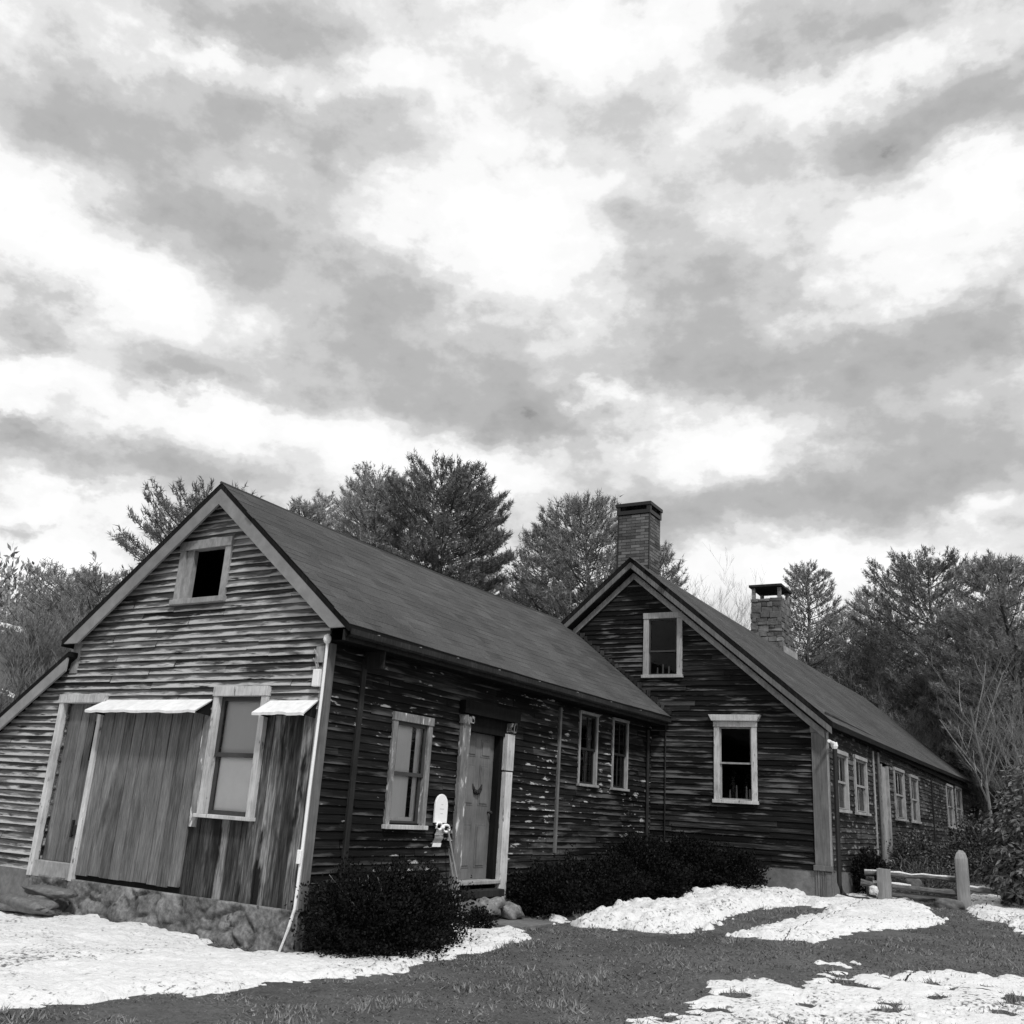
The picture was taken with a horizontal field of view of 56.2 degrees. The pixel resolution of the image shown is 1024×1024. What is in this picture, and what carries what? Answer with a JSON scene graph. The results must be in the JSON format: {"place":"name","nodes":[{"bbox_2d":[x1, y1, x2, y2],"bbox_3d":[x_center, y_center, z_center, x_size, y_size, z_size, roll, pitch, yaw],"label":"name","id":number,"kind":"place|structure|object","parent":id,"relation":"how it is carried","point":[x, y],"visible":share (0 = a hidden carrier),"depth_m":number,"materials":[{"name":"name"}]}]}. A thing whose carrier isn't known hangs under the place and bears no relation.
{"place":"outdoors","nodes":[
{"label":"outdoors","id":0,"kind":"place"},
{"bbox_2d":[0,622,1023,1023],"bbox_3d":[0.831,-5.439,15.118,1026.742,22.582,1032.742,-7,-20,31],"label":"ground","id":1,"kind":"structure","parent":0,"point":[276,994],"depth_m":9.20,"materials":[{"name":"plant"}]},
{"bbox_2d":[0,682,12,712],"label":"bare tree","id":2,"kind":"object","parent":1,"relation":"on","point":[1,709],"visible":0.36,"depth_m":20.81,"materials":[{"name":"grey plant"}]},
{"bbox_2d":[0,617,16,652],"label":"bare tree","id":3,"kind":"object","parent":1,"relation":"on","point":[5,630],"visible":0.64,"depth_m":33.53,"materials":[{"name":"grey plant"}]},
{"bbox_2d":[0,893,58,915],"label":"stone slab","id":4,"kind":"structure","parent":1,"relation":"on","point":[27,905],"depth_m":11.11,"materials":[{"name":"grey stone"}]},
{"bbox_2d":[21,885,77,898],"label":"stone slab","id":5,"kind":"structure","parent":4,"relation":"on","point":[51,891],"depth_m":11.46,"materials":[{"name":"grey stone"}]},
{"bbox_2d":[0,637,60,707],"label":"bare tree","id":6,"kind":"object","parent":1,"relation":"on","point":[23,678],"visible":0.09,"depth_m":21.10,"materials":[{"name":"grey plant"}]},
{"bbox_2d":[0,596,65,627],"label":"pine tree","id":7,"kind":"object","parent":1,"relation":"on","point":[7,620],"visible":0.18,"depth_m":40.17,"materials":[{"name":"grey plant"}]},
{"bbox_2d":[10,605,57,651],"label":"bare tree","id":8,"kind":"object","parent":1,"relation":"on","point":[23,630],"visible":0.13,"depth_m":31.71,"materials":[{"name":"grey plant"}]},
{"bbox_2d":[0,601,77,696],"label":"bare tree","id":9,"kind":"object","parent":1,"relation":"on","point":[45,652],"visible":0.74,"depth_m":26.77,"materials":[{"name":"grey plant"}]},
{"bbox_2d":[28,634,66,671],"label":"bare tree","id":10,"kind":"object","parent":1,"relation":"on","point":[54,649],"visible":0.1,"depth_m":30.14,"materials":[{"name":"grey plant"}]},
{"bbox_2d":[6,556,111,631],"bbox_3d":[-17.707,3.594,38.289,4.256,3.392,3.860,14,-20,-31],"label":"pine tree","id":11,"kind":"object","parent":1,"relation":"on","point":[33,598],"visible":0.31,"depth_m":37.54,"materials":[{"name":"grey plant"}]},
{"bbox_2d":[30,581,107,650],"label":"pine tree","id":12,"kind":"object","parent":1,"relation":"on","point":[54,597],"visible":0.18,"depth_m":36.01,"materials":[{"name":"grey plant"}]},
{"bbox_2d":[49,587,89,652],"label":"bare tree","id":13,"kind":"object","parent":1,"relation":"on","point":[75,620],"visible":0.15,"depth_m":30.85,"materials":[{"name":"grey plant"}]},
{"bbox_2d":[42,565,129,657],"bbox_3d":[-15.249,3.893,34.920,3.738,4.347,3.854,-7,-20,31],"label":"pine tree","id":14,"kind":"object","parent":1,"relation":"on","point":[88,582],"visible":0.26,"depth_m":34.77,"materials":[{"name":"grey plant"}]},
{"bbox_2d":[107,475,299,576],"bbox_3d":[-9.170,3.555,28.737,6.202,8.816,5.656,13,-19,-27],"label":"pine tree","id":15,"kind":"object","parent":1,"relation":"on","point":[159,521],"visible":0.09,"depth_m":28.29,"materials":[{"name":"grey plant"}]},
{"bbox_2d":[287,495,334,526],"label":"pine tree","id":16,"kind":"object","parent":1,"relation":"on","point":[305,508],"visible":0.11,"depth_m":35.30,"materials":[{"name":"grey plant"}]},
{"bbox_2d":[303,489,339,527],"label":"pine tree","id":17,"kind":"object","parent":1,"relation":"on","point":[321,498],"visible":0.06,"depth_m":44.86,"materials":[{"name":"grey plant"}]},
{"bbox_2d":[327,477,401,551],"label":"pine tree","id":18,"kind":"object","parent":1,"relation":"on","point":[337,503],"visible":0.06,"depth_m":42.80,"materials":[{"name":"grey plant"}]},
{"bbox_2d":[333,460,413,559],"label":"pine tree","id":19,"kind":"object","parent":1,"relation":"on","point":[347,503],"visible":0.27,"depth_m":40.69,"materials":[{"name":"grey plant"}]},
{"bbox_2d":[284,847,488,961],"bbox_3d":[-1.239,4.225,10.345,1.629,1.213,2.697,-7,-20,31],"label":"rounded shrub","id":20,"kind":"object","parent":1,"relation":"on","point":[393,913],"visible":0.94,"depth_m":9.87,"materials":[{"name":"black plant"}]},
{"bbox_2d":[372,447,516,595],"bbox_3d":[-2.903,4.293,36.085,6.392,13.497,6.474,-7,-20,31],"label":"pine tree","id":21,"kind":"object","parent":1,"relation":"on","point":[460,484],"visible":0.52,"depth_m":36.00,"materials":[{"name":"grey plant"}]},
{"bbox_2d":[447,828,463,918],"bbox_3d":[-0.698,4.571,12.009,0.324,1.146,0.035,5,-17,-4],"label":"garden stake","id":22,"kind":"object","parent":1,"relation":"on","point":[454,865],"visible":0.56,"depth_m":12.05,"materials":[{"name":"grey metal"}]},
{"bbox_2d":[460,905,497,928],"bbox_3d":[-0.400,5.000,11.624,0.536,0.458,0.459,17,-21,-36],"label":"shrub","id":23,"kind":"object","parent":1,"relation":"on","point":[482,917],"visible":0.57,"depth_m":11.60,"materials":[{"name":"black plant"}]},
{"bbox_2d":[0,481,972,952],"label":"farmhouse","id":24,"kind":"object","parent":1,"relation":"on","point":[236,717],"visible":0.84,"depth_m":12.73,"materials":[{"name":"grey"}]},
{"bbox_2d":[42,704,97,862],"bbox_3d":[-5.696,3.506,12.512,0.772,1.980,0.080,-7,-20,31],"label":"plank door","id":25,"kind":"structure","parent":24,"relation":"in","point":[67,801],"depth_m":12.51,"materials":[{"name":"grey wood"}]},
{"bbox_2d":[75,712,204,887],"bbox_3d":[-4.538,3.453,11.705,1.871,1.982,0.060,-7,-20,31],"label":"barn door","id":26,"kind":"structure","parent":24,"relation":"in","point":[136,828],"depth_m":11.64,"materials":[{"name":"wood"}]},
{"bbox_2d":[169,536,234,605],"bbox_3d":[-3.931,0.764,12.254,0.978,0.840,0.150,-7,-20,31],"label":"window","id":27,"kind":"structure","parent":24,"relation":"in","point":[190,550],"depth_m":12.32,"materials":[{"name":"grey wood"}]},
{"bbox_2d":[192,686,271,821],"bbox_3d":[-3.197,2.768,11.070,0.912,1.485,0.170,-7,-20,31],"label":"window","id":28,"kind":"structure","parent":24,"relation":"in","point":[230,779],"depth_m":11.13,"materials":[{"name":"white paint"}]},
{"bbox_2d":[381,711,434,829],"bbox_3d":[-1.276,3.174,11.746,0.148,1.354,0.842,-7,-20,31],"label":"window","id":29,"kind":"structure","parent":24,"relation":"in","point":[403,724],"depth_m":11.81,"materials":[{"name":"white paint"}]},
{"bbox_2d":[432,794,450,846],"bbox_3d":[-0.880,3.898,12.121,0.095,0.637,0.329,-7,-20,31],"label":"wall plaque","id":30,"kind":"object","parent":24,"relation":"attached to","point":[440,810],"depth_m":12.11,"materials":[{"name":"white paint"}]},
{"bbox_2d":[460,732,494,879],"bbox_3d":[-0.493,3.991,13.066,0.115,1.905,0.800,-7,-20,31],"label":"front door","id":31,"kind":"structure","parent":24,"relation":"in","point":[481,750],"depth_m":13.12,"materials":[{"name":"grey paint"}]},
{"bbox_2d":[576,710,599,787],"bbox_3d":[1.240,3.912,15.819,0.135,1.195,0.712,-7,-20,31],"label":"window","id":32,"kind":"structure","parent":24,"relation":"in","point":[595,723],"depth_m":15.92,"materials":[{"name":"grey glass"}]},
{"bbox_2d":[610,717,629,791],"bbox_3d":[1.879,4.255,16.822,0.135,1.220,0.684,-7,-20,31],"label":"window","id":33,"kind":"structure","parent":24,"relation":"in","point":[624,755],"depth_m":16.92,"materials":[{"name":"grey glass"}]},
{"bbox_2d":[641,611,682,677],"bbox_3d":[2.909,2.565,18.471,0.829,1.263,0.145,-6,-20,29],"label":"window","id":34,"kind":"structure","parent":24,"relation":"in","point":[648,617],"depth_m":18.48,"materials":[{"name":"white paint"}]},
{"bbox_2d":[708,714,760,804],"bbox_3d":[3.996,4.415,17.153,0.956,1.540,0.175,-6,-20,29],"label":"window","id":35,"kind":"structure","parent":24,"relation":"in","point":[720,722],"depth_m":17.17,"materials":[{"name":"white paint"}]},
{"bbox_2d":[837,749,851,813],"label":"window","id":36,"kind":"structure","parent":24,"relation":"in","point":[844,756],"depth_m":17.48,"materials":[{"name":"white paint"}]},
{"bbox_2d":[853,754,871,815],"bbox_3d":[6.769,5.321,18.636,0.145,1.100,1.240,-6,-20,29],"label":"window","id":37,"kind":"structure","parent":24,"relation":"in","point":[864,777],"depth_m":18.91,"materials":[{"name":"white paint"}]},
{"bbox_2d":[880,764,893,865],"bbox_3d":[8.071,6.561,20.746,0.100,2.100,0.940,-6,-20,29],"label":"side door","id":38,"kind":"structure","parent":24,"relation":"in","point":[884,771],"depth_m":20.89,"materials":[{"name":"grey wood"}]},
{"bbox_2d":[892,767,908,821],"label":"window","id":39,"kind":"structure","parent":24,"relation":"in","point":[901,772],"depth_m":22.81,"materials":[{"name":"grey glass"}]},
{"bbox_2d":[909,774,921,823],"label":"window","id":40,"kind":"structure","parent":24,"relation":"in","point":[914,779],"depth_m":24.67,"materials":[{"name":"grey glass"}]},
{"bbox_2d":[945,783,956,828],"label":"window","id":41,"kind":"structure","parent":24,"relation":"in","point":[949,788],"depth_m":30.95,"materials":[{"name":"grey glass"}]},
{"bbox_2d":[954,785,963,830],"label":"window","id":42,"kind":"structure","parent":24,"relation":"in","point":[958,793],"depth_m":33.07,"materials":[{"name":"grey glass"}]},
{"bbox_2d":[0,543,973,794],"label":"wood","id":43,"kind":"object","parent":1,"relation":"on","point":[5,590],"depth_m":54.70,"materials":[{"name":"grey plant"}]},
{"bbox_2d":[466,566,513,597],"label":"pine tree","id":44,"kind":"object","parent":1,"relation":"on","point":[494,590],"visible":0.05,"depth_m":44.37,"materials":[{"name":"grey plant"}]},
{"bbox_2d":[0,882,1023,1023],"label":"snow","id":45,"kind":"structure","parent":1,"relation":"on","point":[66,958],"depth_m":9.11,"materials":[{"name":"white snow"}]},
{"bbox_2d":[448,848,458,923],"bbox_3d":[-0.723,4.686,11.980,0.232,0.906,0.036,-2,-18,18],"label":"garden stake","id":46,"kind":"object","parent":45,"relation":"on","point":[451,868],"visible":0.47,"depth_m":12.06,"materials":[{"name":"grey metal"}]},
{"bbox_2d":[459,899,481,914],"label":"stone block","id":47,"kind":"structure","parent":45,"relation":"on","point":[473,905],"depth_m":12.06,"materials":[{"name":"grey stone"}]},
{"bbox_2d":[869,885,878,894],"bbox_3d":[6.076,6.357,16.114,0.160,0.158,0.153,-7,-20,31],"label":"snow lump","id":48,"kind":"object","parent":45,"relation":"on","point":[873,890],"visible":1,"depth_m":16.07,"materials":[{"name":"white snow"}]},
{"bbox_2d":[495,578,560,616],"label":"pine tree","id":49,"kind":"object","parent":1,"relation":"on","point":[516,590],"visible":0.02,"depth_m":42.41,"materials":[{"name":"grey plant"}]},
{"bbox_2d":[495,520,580,618],"bbox_3d":[1.161,6.032,35.800,3.887,12.029,4.082,-7,-20,31],"label":"pine tree","id":50,"kind":"object","parent":1,"relation":"on","point":[520,588],"visible":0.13,"depth_m":36.51,"materials":[{"name":"grey plant"}]},
{"bbox_2d":[510,488,623,619],"bbox_3d":[2.580,5.074,32.806,5.546,12.291,5.518,7,-18,-11],"label":"pine tree","id":51,"kind":"object","parent":1,"relation":"on","point":[561,552],"visible":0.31,"depth_m":33.03,"materials":[{"name":"grey plant"}]},
{"bbox_2d":[505,844,675,918],"bbox_3d":[1.093,5.441,14.166,1.654,1.001,3.722,-7,-20,31],"label":"hedge","id":52,"kind":"object","parent":1,"relation":"on","point":[571,887],"visible":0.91,"depth_m":13.50,"materials":[{"name":"black plant"}]},
{"bbox_2d":[660,540,694,595],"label":"pine tree","id":53,"kind":"object","parent":1,"relation":"on","point":[665,559],"visible":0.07,"depth_m":34.80,"materials":[{"name":"grey plant"}]},
{"bbox_2d":[599,820,771,898],"bbox_3d":[2.772,5.783,15.915,2.676,1.188,2.867,-7,-20,31],"label":"tall hedge","id":54,"kind":"object","parent":1,"relation":"on","point":[666,861],"visible":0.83,"depth_m":15.81,"materials":[{"name":"black plant"}]},
{"bbox_2d":[681,544,811,645],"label":"bare tree","id":55,"kind":"object","parent":1,"relation":"on","point":[739,608],"visible":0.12,"depth_m":53.87,"materials":[{"name":"grey plant"}]},
{"bbox_2d":[709,600,799,637],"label":"bare tree","id":56,"kind":"object","parent":1,"relation":"on","point":[734,615],"visible":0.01,"depth_m":54.19,"materials":[{"name":"grey plant"}]},
{"bbox_2d":[776,559,854,678],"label":"pine tree","id":57,"kind":"object","parent":1,"relation":"on","point":[803,575],"visible":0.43,"depth_m":44.08,"materials":[{"name":"grey plant"}]},
{"bbox_2d":[800,648,864,685],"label":"pine tree","id":58,"kind":"object","parent":1,"relation":"on","point":[837,657],"visible":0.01,"depth_m":46.61,"materials":[{"name":"grey plant"}]},
{"bbox_2d":[794,622,894,695],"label":"bare tree","id":59,"kind":"object","parent":1,"relation":"on","point":[850,677],"visible":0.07,"depth_m":43.15,"materials":[{"name":"grey plant"}]},
{"bbox_2d":[815,609,877,690],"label":"pine tree","id":60,"kind":"object","parent":1,"relation":"on","point":[842,616],"visible":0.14,"depth_m":47.08,"materials":[{"name":"grey plant"}]},
{"bbox_2d":[817,634,899,713],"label":"tree","id":61,"kind":"object","parent":1,"relation":"on","point":[876,686],"visible":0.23,"depth_m":43.48,"materials":[{"name":"grey plant"}]},
{"bbox_2d":[809,651,921,725],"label":"pine tree","id":62,"kind":"object","parent":1,"relation":"on","point":[856,675],"visible":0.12,"depth_m":43.94,"materials":[{"name":"grey plant"}]},
{"bbox_2d":[848,846,892,893],"bbox_3d":[6.421,6.506,17.189,0.749,0.989,1.526,-7,-20,31],"label":"bush","id":63,"kind":"object","parent":1,"relation":"on","point":[863,860],"visible":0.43,"depth_m":17.10,"materials":[{"name":"black plant"}]},
{"bbox_2d":[866,876,876,898],"bbox_3d":[6.183,6.509,16.483,0.166,0.457,0.166,15,-21,-34],"label":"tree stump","id":64,"kind":"object","parent":1,"relation":"on","point":[869,878],"visible":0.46,"depth_m":16.48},
{"bbox_2d":[839,585,904,685],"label":"pine tree","id":65,"kind":"object","parent":1,"relation":"on","point":[861,601],"visible":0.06,"depth_m":49.27,"materials":[{"name":"grey plant"}]},
{"bbox_2d":[839,661,910,723],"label":"tree","id":66,"kind":"object","parent":1,"relation":"on","point":[883,709],"visible":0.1,"depth_m":42.47,"materials":[{"name":"grey plant"}]},
{"bbox_2d":[835,614,941,714],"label":"pine tree","id":67,"kind":"object","parent":1,"relation":"on","point":[875,652],"visible":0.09,"depth_m":45.87,"materials":[{"name":"grey plant"}]},
{"bbox_2d":[852,677,933,720],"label":"pine tree","id":68,"kind":"object","parent":1,"relation":"on","point":[896,700],"visible":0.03,"depth_m":43.17,"materials":[{"name":"grey plant"}]},
{"bbox_2d":[878,699,930,741],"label":"tree","id":69,"kind":"object","parent":1,"relation":"on","point":[911,730],"visible":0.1,"depth_m":39.75,"materials":[{"name":"grey plant"}]},
{"bbox_2d":[904,878,922,886],"bbox_3d":[6.890,6.377,16.453,0.301,0.217,0.254,-7,-20,31],"label":"fieldstone","id":70,"kind":"object","parent":1,"relation":"on","point":[915,882],"visible":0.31,"depth_m":16.36,"materials":[{"name":"stone"}]},
{"bbox_2d":[884,688,952,730],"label":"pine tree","id":71,"kind":"object","parent":1,"relation":"on","point":[910,713],"visible":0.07,"depth_m":41.84,"materials":[{"name":"plant"}]},
{"bbox_2d":[886,825,954,882],"bbox_3d":[9.497,8.072,22.295,0.934,1.432,6.326,-7,-20,31],"label":"bush","id":72,"kind":"object","parent":1,"relation":"on","point":[928,850],"visible":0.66,"depth_m":21.18,"materials":[{"name":"grey plant"}]},
{"bbox_2d":[873,855,986,901],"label":"weeds","id":73,"kind":"object","parent":1,"relation":"on","point":[947,885],"visible":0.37,"depth_m":16.89,"materials":[{"name":"grey plant"}]},
{"bbox_2d":[847,544,1019,776],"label":"pine tree","id":74,"kind":"object","parent":1,"relation":"on","point":[906,573],"visible":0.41,"depth_m":42.80,"materials":[{"name":"grey plant"}]},
{"bbox_2d":[860,850,1011,908],"bbox_3d":[7.058,6.174,16.038,2.337,1.042,0.266,-2,-18,18],"label":"rail fence","id":75,"kind":"object","parent":1,"relation":"on","point":[884,884],"visible":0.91,"depth_m":16.03,"materials":[{"name":"grey wood"}]},
{"bbox_2d":[900,656,988,782],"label":"bare tree","id":76,"kind":"object","parent":1,"relation":"on","point":[933,709],"visible":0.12,"depth_m":40.43,"materials":[{"name":"black plant"}]},
{"bbox_2d":[885,662,1009,825],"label":"pine tree","id":77,"kind":"object","parent":1,"relation":"on","point":[908,700],"visible":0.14,"depth_m":40.34,"materials":[{"name":"black plant"}]},
{"bbox_2d":[934,898,965,909],"bbox_3d":[7.162,6.432,15.704,0.483,0.198,0.258,-7,-20,31],"label":"fieldstone","id":78,"kind":"object","parent":1,"relation":"on","point":[943,903],"visible":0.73,"depth_m":15.62,"materials":[{"name":"stone"}]},
{"bbox_2d":[906,605,1023,829],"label":"pine tree","id":79,"kind":"object","parent":1,"relation":"on","point":[956,645],"visible":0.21,"depth_m":39.08,"materials":[{"name":"black plant"}]},
{"bbox_2d":[909,619,1023,833],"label":"bare tree","id":80,"kind":"object","parent":1,"relation":"on","point":[984,776],"visible":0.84,"depth_m":33.18,"materials":[{"name":"grey plant"}]},
{"bbox_2d":[927,549,1023,813],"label":"pine tree","id":81,"kind":"object","parent":1,"relation":"on","point":[1002,569],"visible":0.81,"depth_m":35.48,"materials":[{"name":"grey plant"}]},
{"bbox_2d":[947,714,1010,827],"bbox_3d":[18.309,10.220,37.472,2.466,4.961,3.656,-2,-18,16],"label":"bare tree","id":82,"kind":"object","parent":1,"relation":"on","point":[978,792],"visible":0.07,"depth_m":37.14,"materials":[{"name":"plant"}]},
{"bbox_2d":[936,795,1022,883],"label":"dark shrub","id":83,"kind":"object","parent":1,"relation":"on","point":[967,840],"visible":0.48,"depth_m":23.91,"materials":[{"name":"grey plant"}]},
{"bbox_2d":[945,684,1023,836],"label":"bare tree","id":84,"kind":"object","parent":1,"relation":"on","point":[1004,755],"visible":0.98,"depth_m":23.49,"materials":[{"name":"grey plant"}]},
{"bbox_2d":[962,648,1023,787],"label":"bare tree","id":85,"kind":"object","parent":1,"relation":"on","point":[1017,724],"visible":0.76,"depth_m":27.70,"materials":[{"name":"grey plant"}]},
{"bbox_2d":[966,619,1023,811],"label":"pine tree","id":86,"kind":"object","parent":1,"relation":"on","point":[997,810],"visible":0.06,"depth_m":37.84,"materials":[{"name":"black plant"}]},
{"bbox_2d":[973,753,1023,908],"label":"rhododendron","id":87,"kind":"object","parent":1,"relation":"on","point":[1005,874],"visible":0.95,"depth_m":15.98,"materials":[{"name":"grey plant"}]},
{"bbox_2d":[0,0,1023,692],"label":"sky","id":88,"kind":"structure","parent":0,"point":[751,272],"materials":[{"name":"grey"}]},
{"bbox_2d":[500,901,524,919],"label":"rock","id":89,"kind":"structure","parent":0,"point":[511,910],"depth_m":12.52,"materials":[{"name":"grey stone"}]},
{"bbox_2d":[487,915,567,929],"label":"path","id":90,"kind":"structure","parent":0,"point":[527,922],"depth_m":12.31,"materials":[{"name":"grey stone"}]},
{"bbox_2d":[475,897,505,915],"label":"stone block","id":91,"kind":"structure","parent":90,"relation":"on","point":[495,904],"depth_m":12.31,"materials":[{"name":"grey stone"}]},
{"bbox_2d":[890,711,962,760],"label":"tree","id":92,"kind":"object","parent":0,"point":[928,740],"visible":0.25,"depth_m":38.96,"materials":[{"name":"plant"}]},
{"bbox_2d":[923,714,979,829],"bbox_3d":[19.310,10.144,40.230,3.845,6.251,3.633,-7,-20,31],"label":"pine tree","id":93,"kind":"object","parent":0,"point":[976,814],"visible":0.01,"depth_m":39.44,"materials":[{"name":"plant"}]}
]}

